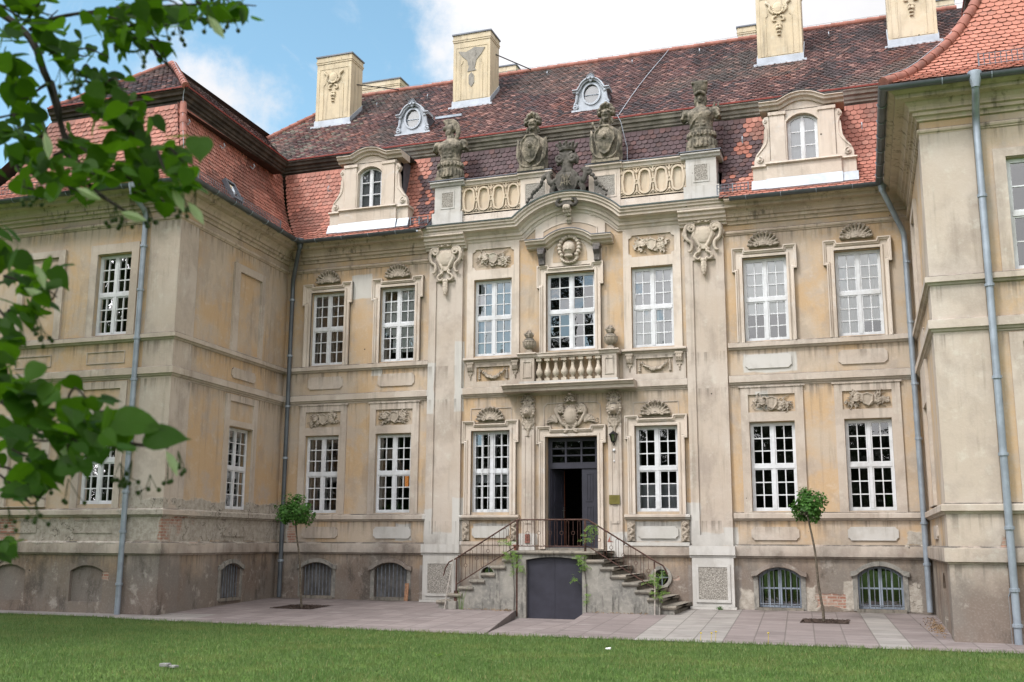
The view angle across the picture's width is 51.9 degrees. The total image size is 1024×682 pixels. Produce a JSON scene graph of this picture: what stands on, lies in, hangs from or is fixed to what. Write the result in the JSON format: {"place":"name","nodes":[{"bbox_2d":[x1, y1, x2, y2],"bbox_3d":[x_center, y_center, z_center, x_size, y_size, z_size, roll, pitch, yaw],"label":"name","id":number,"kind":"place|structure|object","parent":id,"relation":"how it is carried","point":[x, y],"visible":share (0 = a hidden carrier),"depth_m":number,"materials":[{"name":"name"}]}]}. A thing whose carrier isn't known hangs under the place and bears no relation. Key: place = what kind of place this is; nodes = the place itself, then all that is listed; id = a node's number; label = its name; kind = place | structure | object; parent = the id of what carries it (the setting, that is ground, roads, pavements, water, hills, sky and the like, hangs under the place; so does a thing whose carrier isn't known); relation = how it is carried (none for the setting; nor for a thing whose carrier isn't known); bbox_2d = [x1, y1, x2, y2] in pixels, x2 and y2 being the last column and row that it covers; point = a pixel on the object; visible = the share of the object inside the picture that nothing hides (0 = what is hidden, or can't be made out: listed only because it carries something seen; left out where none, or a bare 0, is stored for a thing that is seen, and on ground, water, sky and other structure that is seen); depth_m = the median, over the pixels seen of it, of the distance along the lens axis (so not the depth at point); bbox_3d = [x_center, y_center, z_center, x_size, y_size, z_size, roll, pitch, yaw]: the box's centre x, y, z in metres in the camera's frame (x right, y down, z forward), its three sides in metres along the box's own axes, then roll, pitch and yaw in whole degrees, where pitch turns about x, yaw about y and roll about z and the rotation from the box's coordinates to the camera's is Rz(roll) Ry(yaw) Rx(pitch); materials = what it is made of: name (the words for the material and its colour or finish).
{"place":"outdoors","nodes":[
{"label":"outdoors","id":0,"kind":"place"},
{"bbox_2d":[0,0,962,168],"label":"sky","id":1,"kind":"structure","parent":0,"point":[266,71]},
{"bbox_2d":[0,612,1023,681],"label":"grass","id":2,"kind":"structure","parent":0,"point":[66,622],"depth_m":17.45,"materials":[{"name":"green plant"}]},
{"bbox_2d":[0,597,1023,652],"bbox_3d":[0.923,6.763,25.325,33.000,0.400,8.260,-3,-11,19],"label":"pavement","id":3,"kind":"structure","parent":0,"point":[871,630],"depth_m":24.11,"materials":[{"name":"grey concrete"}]},
{"bbox_2d":[274,493,315,606],"bbox_3d":[-5.944,5.678,28.644,1.137,3.144,1.262,-3,-11,19],"label":"maple tree","id":4,"kind":"object","parent":3,"relation":"on","point":[296,511],"visible":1,"depth_m":28.56,"materials":[{"name":"green plant"}]},
{"bbox_2d":[270,604,332,608],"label":"mulch","id":5,"kind":"object","parent":3,"relation":"on","point":[297,606],"visible":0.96,"depth_m":28.37,"materials":[{"name":"brown soil"}]},
{"bbox_2d":[404,583,408,600],"bbox_3d":[-3.054,7.263,30.458,0.124,0.497,0.068,-3,-11,19],"label":"tile strip","id":6,"kind":"object","parent":3,"relation":"on","point":[406,591],"visible":1,"depth_m":30.45,"materials":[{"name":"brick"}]},
{"bbox_2d":[444,559,453,608],"bbox_3d":[-1.660,6.413,27.786,0.289,1.306,0.032,7,-13,-31],"label":"pole","id":7,"kind":"object","parent":3,"relation":"on","point":[448,584],"visible":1,"depth_m":27.76,"materials":[{"name":"grey metal"}]},
{"bbox_2d":[456,589,466,608],"bbox_3d":[-1.329,6.721,27.540,0.370,0.589,0.038,-3,-11,19],"label":"weed","id":8,"kind":"object","parent":3,"relation":"on","point":[459,599],"visible":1,"depth_m":27.53,"materials":[{"name":"green plant"}]},
{"bbox_2d":[497,539,525,600],"bbox_3d":[-0.020,6.083,27.293,0.809,1.862,0.546,-3,-11,19],"label":"climbing plant","id":9,"kind":"object","parent":3,"relation":"on","point":[511,557],"visible":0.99,"depth_m":27.32,"materials":[{"name":"green plant"}]},
{"bbox_2d":[0,0,1023,653],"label":"palace","id":10,"kind":"structure","parent":3,"relation":"on","point":[340,302],"depth_m":29.37,"materials":[{"name":"paint"}]},
{"bbox_2d":[80,446,114,503],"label":"window","id":11,"kind":"structure","parent":10,"relation":"in","point":[98,487],"depth_m":27.52,"materials":[{"name":"white paint"}]},
{"bbox_2d":[95,254,131,335],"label":"window","id":12,"kind":"structure","parent":10,"relation":"in","point":[114,282],"depth_m":28.46,"materials":[{"name":"white paint"}]},
{"bbox_2d":[217,559,244,601],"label":"cellar window","id":13,"kind":"structure","parent":10,"relation":"in","point":[226,572],"depth_m":29.66,"materials":[{"name":"grey paint"}]},
{"bbox_2d":[225,427,247,509],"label":"window","id":14,"kind":"structure","parent":10,"relation":"in","point":[232,468],"depth_m":30.50,"materials":[{"name":"white paint"}]},
{"bbox_2d":[297,558,336,598],"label":"cellar window","id":15,"kind":"structure","parent":10,"relation":"in","point":[319,582],"depth_m":31.69,"materials":[{"name":"grey paint"}]},
{"bbox_2d":[305,436,338,512],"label":"window","id":16,"kind":"structure","parent":10,"relation":"in","point":[324,474],"depth_m":32.36,"materials":[{"name":"white paint"}]},
{"bbox_2d":[312,293,343,365],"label":"window","id":17,"kind":"structure","parent":10,"relation":"in","point":[331,328],"depth_m":33.20,"materials":[{"name":"white paint"}]},
{"bbox_2d":[368,558,411,600],"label":"cellar window","id":18,"kind":"structure","parent":10,"relation":"in","point":[392,577],"depth_m":30.90,"materials":[{"name":"grey paint"}]},
{"bbox_2d":[376,434,410,512],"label":"window","id":19,"kind":"structure","parent":10,"relation":"in","point":[395,472],"depth_m":31.56,"materials":[{"name":"white paint"}]},
{"bbox_2d":[381,287,414,361],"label":"window","id":20,"kind":"structure","parent":10,"relation":"in","point":[398,321],"depth_m":32.39,"materials":[{"name":"white paint"}]},
{"bbox_2d":[405,476,408,486],"bbox_3d":[-3.085,4.289,32.701,0.120,0.520,0.977,-3,-11,19],"label":"wall lamp","id":21,"kind":"object","parent":10,"relation":"attached to","point":[406,480],"visible":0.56,"depth_m":32.24,"materials":[{"name":"orange metal"}]},
{"bbox_2d":[432,119,468,180],"bbox_3d":[-1.909,-5.928,32.784,1.159,2.095,0.706,-3,-11,19],"label":"statue","id":22,"kind":"object","parent":10,"relation":"on","point":[449,150],"visible":0.94,"depth_m":32.52,"materials":[{"name":"stone"}]},
{"bbox_2d":[472,431,509,511],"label":"window","id":23,"kind":"structure","parent":10,"relation":"in","point":[494,475],"depth_m":30.51,"materials":[{"name":"white paint"}]},
{"bbox_2d":[475,279,511,356],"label":"window","id":24,"kind":"structure","parent":10,"relation":"in","point":[495,318],"depth_m":31.35,"materials":[{"name":"white paint"}]},
{"bbox_2d":[522,330,535,352],"bbox_3d":[0.504,0.019,30.410,0.411,0.708,0.400,-3,-11,19],"label":"urn","id":25,"kind":"object","parent":10,"relation":"on","point":[529,343],"visible":1,"depth_m":30.29,"materials":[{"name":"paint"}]},
{"bbox_2d":[516,111,547,171],"bbox_3d":[0.613,-6.024,31.789,0.976,1.936,0.760,-3,-11,19],"label":"statue","id":26,"kind":"object","parent":10,"relation":"on","point":[532,151],"visible":0.92,"depth_m":31.57,"materials":[{"name":"stone"}]},
{"bbox_2d":[548,272,594,350],"bbox_3d":[1.741,-0.850,30.553,1.460,2.272,0.082,-3,-11,19],"label":"window","id":27,"kind":"structure","parent":10,"relation":"in","point":[572,311],"depth_m":30.55,"materials":[{"name":"white paint"}]},
{"bbox_2d":[545,437,598,549],"bbox_3d":[1.813,4.353,29.860,1.550,3.200,0.956,-3,-11,19],"label":"door","id":28,"kind":"structure","parent":10,"relation":"in","point":[556,478],"depth_m":29.79,"materials":[{"name":"paint"}]},
{"bbox_2d":[589,101,622,162],"bbox_3d":[2.774,-6.155,31.042,0.973,1.936,0.759,-3,-11,19],"label":"statue","id":29,"kind":"object","parent":10,"relation":"on","point":[606,141],"visible":0.98,"depth_m":30.82,"materials":[{"name":"stone"}]},
{"bbox_2d":[604,325,617,347],"bbox_3d":[2.778,-0.120,29.623,0.411,0.708,0.400,-3,-11,19],"label":"urn","id":30,"kind":"object","parent":10,"relation":"on","point":[610,338],"visible":1,"depth_m":29.50,"materials":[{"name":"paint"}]},
{"bbox_2d":[609,431,617,445],"bbox_3d":[2.762,2.673,29.263,0.385,0.474,0.234,-3,-11,19],"label":"wall lantern","id":31,"kind":"object","parent":10,"relation":"attached to","point":[613,433],"depth_m":29.20,"materials":[{"name":"black metal"}]},
{"bbox_2d":[609,495,619,503],"bbox_3d":[2.814,4.356,28.911,0.300,0.250,0.022,-3,-11,19],"label":"plaque","id":32,"kind":"object","parent":10,"relation":"attached to","point":[614,499],"visible":1,"depth_m":28.90,"materials":[{"name":"gold metal"}]},
{"bbox_2d":[632,266,673,347],"bbox_3d":[4.007,-0.949,29.777,1.190,2.298,0.112,-3,-11,19],"label":"window","id":33,"kind":"structure","parent":10,"relation":"in","point":[652,288],"depth_m":29.79,"materials":[{"name":"white paint"}]},
{"bbox_2d":[636,426,678,511],"bbox_3d":[4.063,3.532,29.057,1.190,2.327,0.412,-3,-11,19],"label":"window","id":34,"kind":"structure","parent":10,"relation":"in","point":[657,497],"depth_m":28.97,"materials":[{"name":"white paint"}]},
{"bbox_2d":[680,80,721,150],"bbox_3d":[5.433,-6.420,30.248,1.163,2.186,0.704,-3,-11,19],"label":"statue","id":35,"kind":"object","parent":10,"relation":"on","point":[700,117],"visible":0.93,"depth_m":29.99,"materials":[{"name":"stone"}]},
{"bbox_2d":[743,257,789,340],"bbox_3d":[6.942,-1.130,28.748,1.171,2.298,0.090,-3,-11,19],"label":"window","id":36,"kind":"structure","parent":10,"relation":"in","point":[765,280],"depth_m":28.79,"materials":[{"name":"white paint"}]},
{"bbox_2d":[750,422,797,510],"bbox_3d":[6.947,3.324,27.885,1.171,2.327,0.082,-3,-11,19],"label":"window","id":37,"kind":"structure","parent":10,"relation":"in","point":[763,466],"depth_m":27.87,"materials":[{"name":"white paint"}]},
{"bbox_2d":[751,563,806,610],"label":"cellar window","id":38,"kind":"structure","parent":10,"relation":"in","point":[802,581],"depth_m":27.23,"materials":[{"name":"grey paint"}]},
{"bbox_2d":[834,249,884,335],"bbox_3d":[9.224,-1.269,27.958,1.153,2.298,0.092,-3,-11,19],"label":"window","id":39,"kind":"structure","parent":10,"relation":"in","point":[858,273],"depth_m":27.97,"materials":[{"name":"white paint"}]},
{"bbox_2d":[845,419,896,510],"bbox_3d":[9.227,3.185,27.095,1.153,2.327,0.082,-3,-11,19],"label":"window","id":40,"kind":"structure","parent":10,"relation":"in","point":[882,464],"depth_m":27.07,"materials":[{"name":"white paint"}]},
{"bbox_2d":[850,561,909,613],"bbox_3d":[9.260,6.182,26.449,1.400,1.265,0.290,-3,-11,19],"label":"cellar window","id":41,"kind":"structure","parent":10,"relation":"in","point":[903,609],"depth_m":26.43,"materials":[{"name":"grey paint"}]},
{"bbox_2d":[1006,158,1023,268],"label":"window","id":42,"kind":"structure","parent":10,"relation":"in","point":[1015,214],"depth_m":21.24,"materials":[{"name":"white paint"}]},
{"bbox_2d":[464,608,647,614],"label":"dry leaves","id":43,"kind":"object","parent":3,"relation":"on","point":[592,611],"visible":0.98,"depth_m":26.99,"materials":[{"name":"brown plant"}]},
{"bbox_2d":[436,519,691,619],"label":"staircase","id":44,"kind":"structure","parent":3,"relation":"on","point":[545,588],"depth_m":27.10,"materials":[{"name":"stone"}]},
{"bbox_2d":[569,525,598,612],"bbox_3d":[1.830,5.767,26.721,0.792,2.249,0.528,-3,-11,19],"label":"climbing plant","id":45,"kind":"object","parent":3,"relation":"on","point":[581,563],"visible":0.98,"depth_m":26.76,"materials":[{"name":"green plant"}]},
{"bbox_2d":[654,569,655,614],"bbox_3d":[3.520,6.180,25.914,0.035,1.112,0.087,-9,-14,40],"label":"pole","id":46,"kind":"object","parent":3,"relation":"on","point":[654,590],"visible":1,"depth_m":25.90,"materials":[{"name":"grey metal"}]},
{"bbox_2d":[641,571,669,602],"bbox_3d":[3.537,6.201,25.906,0.775,1.048,0.388,-3,-11,19],"label":"climbing plant","id":47,"kind":"object","parent":46,"relation":"attached to","point":[657,583],"visible":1,"depth_m":25.93,"materials":[{"name":"green plant"}]},
{"bbox_2d":[788,486,828,621],"bbox_3d":[6.968,4.949,24.434,0.794,3.121,1.039,4,-11,-20],"label":"maple tree","id":48,"kind":"object","parent":3,"relation":"on","point":[807,506],"visible":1,"depth_m":24.40,"materials":[{"name":"green plant"}]},
{"bbox_2d":[800,618,850,623],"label":"mulch","id":49,"kind":"object","parent":3,"relation":"on","point":[814,620],"visible":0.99,"depth_m":23.99,"materials":[{"name":"brown soil"}]},
{"bbox_2d":[920,617,948,637],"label":"dry leaves","id":50,"kind":"object","parent":3,"relation":"on","point":[939,626],"visible":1,"depth_m":22.54,"materials":[{"name":"brown plant"}]},
{"bbox_2d":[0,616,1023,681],"bbox_3d":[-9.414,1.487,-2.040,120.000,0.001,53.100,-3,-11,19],"label":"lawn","id":51,"kind":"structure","parent":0,"point":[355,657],"depth_m":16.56,"materials":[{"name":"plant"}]},
{"bbox_2d":[0,0,263,564],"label":"linden tree","id":52,"kind":"object","parent":51,"relation":"on","point":[78,430],"visible":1,"depth_m":2.44,"materials":[{"name":"green plant"}]},
{"bbox_2d":[159,663,178,667],"bbox_3d":[-5.115,4.838,15.700,0.277,0.067,0.118,-3,-11,19],"label":"broken paver","id":53,"kind":"object","parent":51,"relation":"on","point":[168,665],"visible":0.98,"depth_m":15.66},
{"bbox_2d":[487,618,572,636],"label":"ramp","id":54,"kind":"structure","parent":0,"point":[526,626],"depth_m":24.03,"materials":[{"name":"grey concrete"}]}
]}

